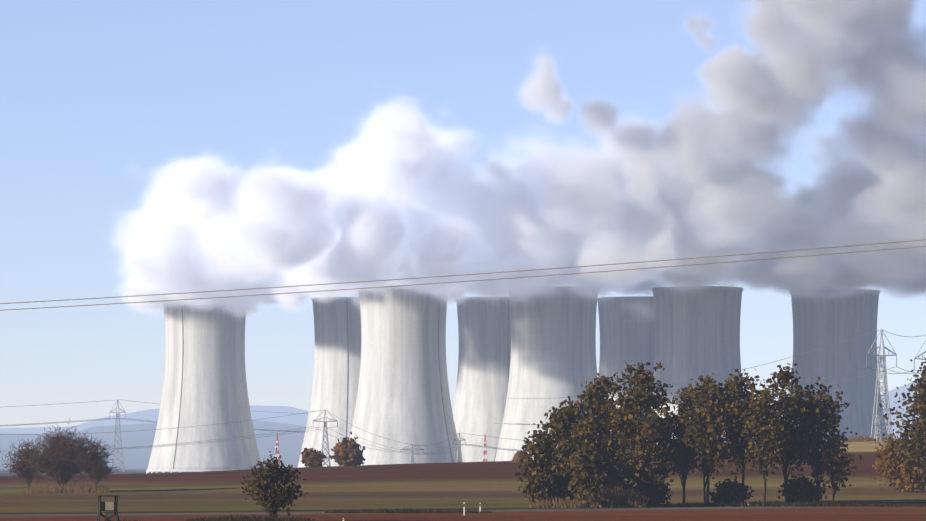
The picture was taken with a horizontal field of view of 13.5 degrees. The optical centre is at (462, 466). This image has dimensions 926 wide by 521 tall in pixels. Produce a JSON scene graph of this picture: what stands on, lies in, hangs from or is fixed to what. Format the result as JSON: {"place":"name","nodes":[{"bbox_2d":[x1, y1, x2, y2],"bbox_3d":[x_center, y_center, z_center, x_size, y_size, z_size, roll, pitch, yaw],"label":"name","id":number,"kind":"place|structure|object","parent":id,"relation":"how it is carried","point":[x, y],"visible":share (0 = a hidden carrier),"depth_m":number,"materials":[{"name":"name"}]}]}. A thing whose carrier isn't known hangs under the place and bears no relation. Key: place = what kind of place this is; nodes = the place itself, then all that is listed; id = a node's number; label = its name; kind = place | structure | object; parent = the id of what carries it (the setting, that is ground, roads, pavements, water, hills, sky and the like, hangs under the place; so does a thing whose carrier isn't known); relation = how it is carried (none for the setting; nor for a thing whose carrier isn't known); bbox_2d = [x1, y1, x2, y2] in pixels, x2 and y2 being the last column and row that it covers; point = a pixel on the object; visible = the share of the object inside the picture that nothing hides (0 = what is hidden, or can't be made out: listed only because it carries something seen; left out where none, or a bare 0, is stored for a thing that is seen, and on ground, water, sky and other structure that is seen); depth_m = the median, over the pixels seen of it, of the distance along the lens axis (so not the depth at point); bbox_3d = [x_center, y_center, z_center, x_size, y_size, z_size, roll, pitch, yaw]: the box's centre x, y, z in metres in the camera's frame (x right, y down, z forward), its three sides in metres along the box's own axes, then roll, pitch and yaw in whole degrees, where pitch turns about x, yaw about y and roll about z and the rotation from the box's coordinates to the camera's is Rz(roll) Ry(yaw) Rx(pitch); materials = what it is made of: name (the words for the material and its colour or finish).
{"place":"outdoors","nodes":[
{"label":"outdoors","id":0,"kind":"place"},
{"bbox_2d":[0,381,925,520],"bbox_3d":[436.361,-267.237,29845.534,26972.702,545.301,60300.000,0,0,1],"label":"terrain","id":1,"kind":"structure","parent":0,"point":[490,486],"depth_m":574.91,"materials":[{"name":"brown soil"}]},
{"bbox_2d":[0,439,46,488],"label":"bare tree","id":2,"kind":"object","parent":1,"relation":"on","point":[21,471],"visible":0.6,"depth_m":601.74,"materials":[{"name":"brown plant"}]},
{"bbox_2d":[12,420,114,485],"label":"bare tree","id":3,"kind":"object","parent":1,"relation":"on","point":[57,459],"visible":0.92,"depth_m":597.75,"materials":[{"name":"brown plant"}]},
{"bbox_2d":[19,483,109,493],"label":"dry grass","id":4,"kind":"structure","parent":1,"relation":"on","point":[65,488],"depth_m":594.86,"materials":[{"name":"beige plant"}]},
{"bbox_2d":[76,439,120,489],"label":"bare tree","id":5,"kind":"object","parent":1,"relation":"on","point":[91,468],"visible":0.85,"depth_m":596.85,"materials":[{"name":"brown plant"}]},
{"bbox_2d":[96,495,119,520],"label":"hunting stand","id":6,"kind":"object","parent":1,"relation":"on","point":[108,506],"visible":1,"depth_m":310.43,"materials":[{"name":"grey paint"}]},
{"bbox_2d":[110,400,125,471],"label":"pylon","id":7,"kind":"object","parent":1,"relation":"on","point":[119,432],"visible":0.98,"depth_m":3603.47,"materials":[{"name":"silver metal"}]},
{"bbox_2d":[146,297,259,472],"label":"cooling tower","id":8,"kind":"structure","parent":1,"relation":"on","point":[204,382],"depth_m":2626.35,"materials":[{"name":"concrete"}]},
{"bbox_2d":[186,514,315,520],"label":"grass strip","id":9,"kind":"object","parent":1,"relation":"on","point":[253,517],"visible":1,"depth_m":353.36,"materials":[{"name":"brown plant"}]},
{"bbox_2d":[241,448,308,515],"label":"tree","id":10,"kind":"object","parent":1,"relation":"on","point":[272,495],"visible":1,"depth_m":358.12,"materials":[{"name":"green plant"}]},
{"bbox_2d":[275,434,279,465],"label":"red white mast","id":11,"kind":"object","parent":1,"relation":"on","point":[277,447],"visible":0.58,"depth_m":2300.24,"materials":[{"name":"red"}]},
{"bbox_2d":[301,448,326,466],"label":"ridge tree","id":12,"kind":"object","parent":1,"relation":"on","point":[311,457],"visible":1,"depth_m":862.87,"materials":[{"name":"brown plant"}]},
{"bbox_2d":[313,410,337,465],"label":"pylon","id":13,"kind":"object","parent":1,"relation":"on","point":[326,431],"visible":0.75,"depth_m":2249.56,"materials":[{"name":"silver metal"}]},
{"bbox_2d":[0,330,923,453],"bbox_3d":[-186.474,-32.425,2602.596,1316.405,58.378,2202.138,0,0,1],"label":"power lines","id":14,"kind":"object","parent":13,"relation":"attached to","point":[176,444],"visible":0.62,"depth_m":2257.15,"materials":[{"name":"grey metal"}]},
{"bbox_2d":[297,297,360,467],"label":"cooling tower","id":15,"kind":"structure","parent":1,"relation":"on","point":[337,333],"depth_m":2624.49,"materials":[{"name":"concrete"}]},
{"bbox_2d":[329,432,365,465],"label":"ridge tree","id":16,"kind":"object","parent":1,"relation":"on","point":[348,452],"visible":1,"depth_m":857.34,"materials":[{"name":"brown plant"}]},
{"bbox_2d":[349,286,462,464],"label":"cooling tower","id":17,"kind":"structure","parent":1,"relation":"on","point":[403,395],"depth_m":2473.84,"materials":[{"name":"concrete"}]},
{"bbox_2d":[325,508,491,512],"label":"grass strip","id":18,"kind":"object","parent":1,"relation":"on","point":[397,510],"visible":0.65,"depth_m":416.86,"materials":[{"name":"brown plant"}]},
{"bbox_2d":[401,444,423,463],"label":"pylon","id":19,"kind":"object","parent":1,"relation":"on","point":[412,458],"visible":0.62,"depth_m":2198.95,"materials":[{"name":"silver metal"}]},
{"bbox_2d":[453,433,464,461],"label":"pylon","id":20,"kind":"object","parent":1,"relation":"on","point":[458,450],"visible":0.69,"depth_m":2298.31,"materials":[{"name":"silver metal"}]},
{"bbox_2d":[453,297,510,461],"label":"cooling tower","id":21,"kind":"structure","parent":1,"relation":"on","point":[484,336],"depth_m":2621.91,"materials":[{"name":"concrete"}]},
{"bbox_2d":[483,435,486,461],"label":"red white mast","id":22,"kind":"object","parent":1,"relation":"on","point":[485,454],"visible":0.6,"depth_m":2347.84,"materials":[{"name":"red"}]},
{"bbox_2d":[511,450,528,462],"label":"straw heap","id":23,"kind":"object","parent":1,"relation":"on","point":[516,456],"visible":0.65,"depth_m":817.53,"materials":[{"name":"beige plant"}]},
{"bbox_2d":[515,426,564,504],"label":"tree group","id":24,"kind":"object","parent":1,"relation":"on","point":[539,468],"visible":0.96,"depth_m":463.44,"materials":[{"name":"green plant"}]},
{"bbox_2d":[494,286,598,460],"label":"cooling tower","id":25,"kind":"structure","parent":1,"relation":"on","point":[553,353],"depth_m":2473.29,"materials":[{"name":"concrete"}]},
{"bbox_2d":[524,474,573,503],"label":"bush","id":26,"kind":"object","parent":1,"relation":"on","point":[560,489],"visible":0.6,"depth_m":465.25,"materials":[{"name":"green plant"}]},
{"bbox_2d":[528,497,580,507],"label":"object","id":27,"kind":"object","parent":1,"relation":"on","point":[559,503],"visible":0.79,"depth_m":461.00,"materials":[{"name":"brown plant"}]},
{"bbox_2d":[533,396,600,474],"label":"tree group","id":28,"kind":"object","parent":1,"relation":"on","point":[562,420],"visible":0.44,"depth_m":471.09,"materials":[{"name":"green plant"}]},
{"bbox_2d":[558,457,604,499],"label":"bush","id":29,"kind":"object","parent":1,"relation":"on","point":[568,476],"visible":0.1,"depth_m":468.31,"materials":[{"name":"green plant"}]},
{"bbox_2d":[553,409,617,507],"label":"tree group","id":30,"kind":"object","parent":1,"relation":"on","point":[592,472],"visible":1,"depth_m":459.47,"materials":[{"name":"green plant"}]},
{"bbox_2d":[571,372,645,481],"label":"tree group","id":31,"kind":"object","parent":1,"relation":"on","point":[596,393],"visible":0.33,"depth_m":476.80,"materials":[{"name":"green plant"}]},
{"bbox_2d":[570,485,649,506],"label":"bush","id":32,"kind":"object","parent":1,"relation":"on","point":[613,497],"visible":0.73,"depth_m":462.67,"materials":[{"name":"plant"}]},
{"bbox_2d":[595,472,640,491],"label":"bush","id":33,"kind":"object","parent":1,"relation":"on","point":[613,482],"visible":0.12,"depth_m":471.05,"materials":[{"name":"green plant"}]},
{"bbox_2d":[597,296,654,453],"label":"cooling tower","id":34,"kind":"structure","parent":1,"relation":"on","point":[627,328],"depth_m":2621.35,"materials":[{"name":"concrete"}]},
{"bbox_2d":[594,360,686,504],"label":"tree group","id":35,"kind":"object","parent":1,"relation":"on","point":[652,440],"visible":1,"depth_m":468.87,"materials":[{"name":"green plant"}]},
{"bbox_2d":[635,476,672,504],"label":"bush","id":36,"kind":"object","parent":1,"relation":"on","point":[657,494],"visible":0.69,"depth_m":473.95,"materials":[{"name":"green plant"}]},
{"bbox_2d":[662,383,706,503],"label":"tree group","id":37,"kind":"object","parent":1,"relation":"on","point":[683,465],"visible":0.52,"depth_m":483.15,"materials":[{"name":"green plant"}]},
{"bbox_2d":[651,286,750,445],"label":"cooling tower","id":38,"kind":"structure","parent":1,"relation":"on","point":[697,333],"depth_m":2472.02,"materials":[{"name":"concrete"}]},
{"bbox_2d":[672,373,747,505],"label":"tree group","id":39,"kind":"object","parent":1,"relation":"on","point":[707,427],"visible":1,"depth_m":466.83,"materials":[{"name":"green plant"}]},
{"bbox_2d":[709,471,754,503],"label":"bush","id":40,"kind":"object","parent":1,"relation":"on","point":[729,490],"visible":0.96,"depth_m":477.04,"materials":[{"name":"green plant"}]},
{"bbox_2d":[715,368,776,501],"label":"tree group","id":41,"kind":"object","parent":1,"relation":"on","point":[732,435],"visible":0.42,"depth_m":479.12,"materials":[{"name":"green plant"}]},
{"bbox_2d":[727,391,790,506],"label":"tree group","id":42,"kind":"object","parent":1,"relation":"on","point":[769,442],"visible":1,"depth_m":463.45,"materials":[{"name":"green plant"}]},
{"bbox_2d":[742,362,826,504],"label":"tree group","id":43,"kind":"object","parent":1,"relation":"on","point":[797,409],"visible":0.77,"depth_m":474.90,"materials":[{"name":"green plant"}]},
{"bbox_2d":[647,500,922,506],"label":"grass strip","id":44,"kind":"object","parent":1,"relation":"on","point":[782,504],"visible":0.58,"depth_m":467.79,"materials":[{"name":"brown plant"}]},
{"bbox_2d":[778,474,826,502],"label":"bush","id":45,"kind":"object","parent":1,"relation":"on","point":[801,489],"visible":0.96,"depth_m":479.89,"materials":[{"name":"green plant"}]},
{"bbox_2d":[800,376,856,502],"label":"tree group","id":46,"kind":"object","parent":1,"relation":"on","point":[828,403],"visible":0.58,"depth_m":484.72,"materials":[{"name":"green plant"}]},
{"bbox_2d":[811,421,861,501],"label":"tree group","id":47,"kind":"object","parent":1,"relation":"on","point":[835,467],"visible":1,"depth_m":473.40,"materials":[{"name":"green plant"}]},
{"bbox_2d":[790,289,887,441],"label":"cooling tower","id":48,"kind":"structure","parent":1,"relation":"on","point":[823,322],"depth_m":2509.53,"materials":[{"name":"concrete"}]},
{"bbox_2d":[844,435,875,442],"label":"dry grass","id":49,"kind":"structure","parent":1,"relation":"on","point":[859,438],"depth_m":872.28,"materials":[{"name":"beige plant"}]},
{"bbox_2d":[873,414,883,440],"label":"pylon","id":50,"kind":"object","parent":1,"relation":"on","point":[879,434],"visible":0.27,"depth_m":2293.74,"materials":[{"name":"silver metal"}]},
{"bbox_2d":[866,329,896,440],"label":"pylon","id":51,"kind":"object","parent":1,"relation":"on","point":[883,365],"visible":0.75,"depth_m":1495.09,"materials":[{"name":"silver metal"}]},
{"bbox_2d":[867,427,925,491],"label":"bush","id":52,"kind":"object","parent":1,"relation":"on","point":[901,471],"visible":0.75,"depth_m":535.69,"materials":[{"name":"brown plant"}]},
{"bbox_2d":[877,357,925,484],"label":"tree","id":53,"kind":"object","parent":1,"relation":"on","point":[917,434],"visible":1,"depth_m":516.51,"materials":[{"name":"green plant"}]},
{"bbox_2d":[914,340,925,369],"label":"pylon","id":54,"kind":"object","parent":1,"relation":"on","point":[918,356],"visible":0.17,"depth_m":1554.33,"materials":[{"name":"silver metal"}]},
{"bbox_2d":[0,239,925,310],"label":"power line","id":55,"kind":"object","parent":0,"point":[464,274],"visible":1,"depth_m":298.51,"materials":[{"name":"grey metal"}]},
{"bbox_2d":[0,0,925,427],"label":"sky","id":56,"kind":"structure","parent":0,"point":[148,147],"materials":[{"name":"blue"}]}
]}

